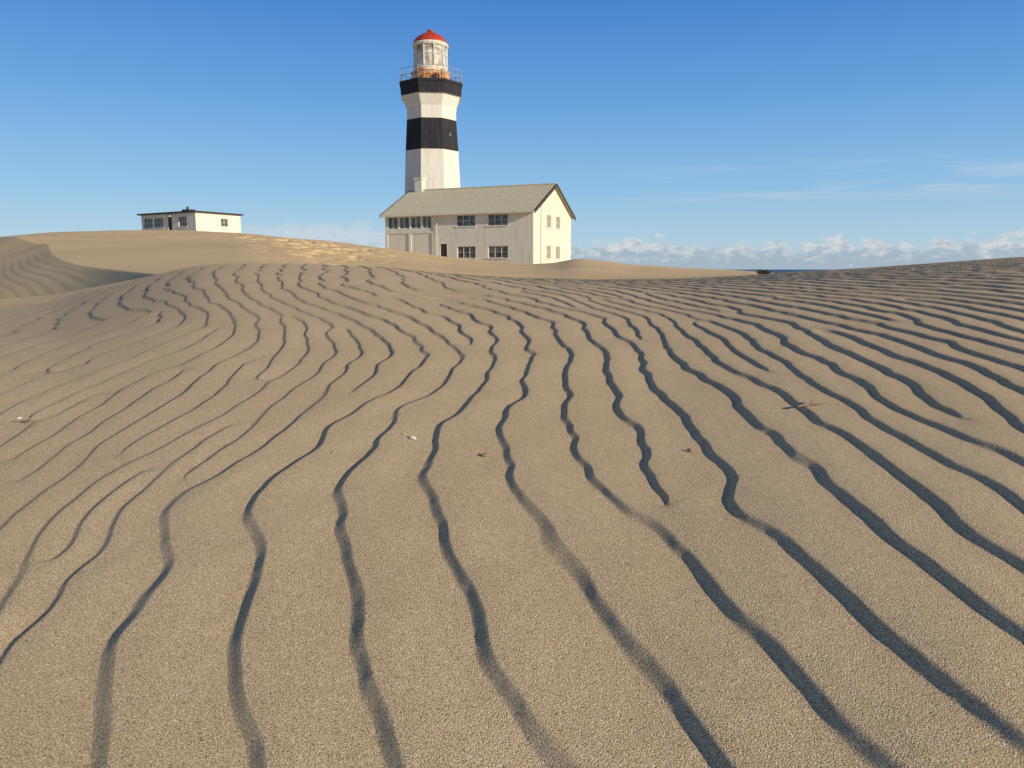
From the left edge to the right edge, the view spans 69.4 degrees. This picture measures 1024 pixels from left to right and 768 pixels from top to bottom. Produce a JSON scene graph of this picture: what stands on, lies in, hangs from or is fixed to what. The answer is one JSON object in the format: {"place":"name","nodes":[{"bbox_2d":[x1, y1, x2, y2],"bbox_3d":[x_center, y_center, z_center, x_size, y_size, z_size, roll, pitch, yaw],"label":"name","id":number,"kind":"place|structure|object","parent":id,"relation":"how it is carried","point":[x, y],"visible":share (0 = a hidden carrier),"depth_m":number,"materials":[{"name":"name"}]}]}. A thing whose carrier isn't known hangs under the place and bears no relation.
{"place":"outdoors","nodes":[
{"label":"outdoors","id":0,"kind":"place"},
{"bbox_2d":[0,230,1023,767],"bbox_3d":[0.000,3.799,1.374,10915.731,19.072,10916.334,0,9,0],"label":"ground","id":1,"kind":"structure","parent":0,"point":[324,560],"depth_m":1.30,"materials":[{"name":"beige sand"}]},
{"bbox_2d":[137,207,243,232],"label":"house","id":2,"kind":"structure","parent":1,"relation":"on","point":[187,218],"depth_m":111.97,"materials":[{"name":"white paint"}]},
{"bbox_2d":[143,218,152,228],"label":"window","id":3,"kind":"structure","parent":2,"relation":"in","point":[148,222],"depth_m":114.83,"materials":[{"name":"clear glass"}]},
{"bbox_2d":[153,218,163,228],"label":"window","id":4,"kind":"structure","parent":2,"relation":"in","point":[158,222],"depth_m":113.57,"materials":[{"name":"clear glass"}]},
{"bbox_2d":[168,217,171,229],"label":"door","id":5,"kind":"structure","parent":2,"relation":"in","point":[170,218],"depth_m":112.02,"materials":[{"name":"wood"}]},
{"bbox_2d":[179,216,186,226],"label":"window","id":6,"kind":"structure","parent":2,"relation":"in","point":[182,220],"depth_m":110.50,"materials":[{"name":"clear glass"}]},
{"bbox_2d":[221,219,229,227],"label":"window","id":7,"kind":"structure","parent":2,"relation":"in","point":[224,222],"depth_m":113.22,"materials":[{"name":"clear glass"}]},
{"bbox_2d":[399,29,461,193],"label":"lighthouse","id":8,"kind":"object","parent":1,"relation":"on","point":[431,91],"visible":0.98,"depth_m":100.79,"materials":[{"name":"white paint"}]},
{"bbox_2d":[379,177,575,263],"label":"house","id":9,"kind":"structure","parent":1,"relation":"on","point":[526,223],"depth_m":86.78,"materials":[{"name":"white paint"}]},
{"bbox_2d":[388,217,397,228],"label":"window","id":10,"kind":"structure","parent":9,"relation":"in","point":[392,221],"depth_m":89.55,"materials":[{"name":"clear glass"}]},
{"bbox_2d":[399,217,408,228],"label":"window","id":11,"kind":"structure","parent":9,"relation":"in","point":[403,221],"depth_m":88.94,"materials":[{"name":"clear glass"}]},
{"bbox_2d":[411,216,420,228],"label":"window","id":12,"kind":"structure","parent":9,"relation":"in","point":[415,220],"depth_m":88.29,"materials":[{"name":"clear glass"}]},
{"bbox_2d":[422,216,431,228],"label":"window","id":13,"kind":"structure","parent":9,"relation":"in","point":[426,220],"depth_m":87.69,"materials":[{"name":"clear glass"}]},
{"bbox_2d":[441,244,446,256],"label":"door","id":14,"kind":"structure","parent":9,"relation":"in","point":[443,247],"depth_m":87.29,"materials":[{"name":"wood"}]},
{"bbox_2d":[455,215,475,226],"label":"window","id":15,"kind":"structure","parent":9,"relation":"in","point":[462,220],"depth_m":85.66,"materials":[{"name":"clear glass"}]},
{"bbox_2d":[457,246,475,258],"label":"window","id":16,"kind":"structure","parent":9,"relation":"in","point":[464,252],"depth_m":86.21,"materials":[{"name":"clear glass"}]},
{"bbox_2d":[487,214,508,226],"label":"window","id":17,"kind":"structure","parent":9,"relation":"in","point":[493,219],"depth_m":84.05,"materials":[{"name":"clear glass"}]},
{"bbox_2d":[487,246,508,258],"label":"window","id":18,"kind":"structure","parent":9,"relation":"in","point":[494,252],"depth_m":84.60,"materials":[{"name":"clear glass"}]},
{"bbox_2d":[546,215,551,228],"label":"window","id":19,"kind":"structure","parent":9,"relation":"in","point":[548,217],"depth_m":86.86,"materials":[{"name":"beige glass"}]},
{"bbox_2d":[546,246,551,259],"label":"window","id":20,"kind":"structure","parent":9,"relation":"in","point":[548,247],"depth_m":87.50,"materials":[{"name":"beige glass"}]},
{"bbox_2d":[555,246,560,259],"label":"window","id":21,"kind":"structure","parent":9,"relation":"in","point":[557,248],"depth_m":90.28,"materials":[{"name":"beige glass"}]},
{"bbox_2d":[556,217,560,229],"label":"window","id":22,"kind":"structure","parent":9,"relation":"in","point":[557,218],"depth_m":89.64,"materials":[{"name":"beige glass"}]},
{"bbox_2d":[756,269,770,273],"bbox_3d":[20.069,-8.937,59.324,1.261,0.603,1.266,0,9,0],"label":"shrub","id":23,"kind":"object","parent":1,"relation":"on","point":[759,271],"visible":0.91,"depth_m":59.01,"materials":[{"name":"green plant"}]},
{"bbox_2d":[797,400,828,406],"bbox_3d":[0.734,0.048,1.820,0.081,0.013,0.031,-2,9,-10],"label":"twig","id":24,"kind":"object","parent":1,"relation":"on","point":[811,403],"visible":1,"depth_m":1.81,"materials":[{"name":"beige wood"}]},
{"bbox_2d":[0,0,1023,269],"label":"sky","id":25,"kind":"structure","parent":0,"point":[700,134],"materials":[{"name":"blue"}]},
{"bbox_2d":[742,270,817,272],"bbox_3d":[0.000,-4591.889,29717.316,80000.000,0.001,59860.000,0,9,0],"label":"sea","id":26,"kind":"structure","parent":0,"point":[778,271],"depth_m":5911.96,"materials":[{"name":"liquid"}]}
]}

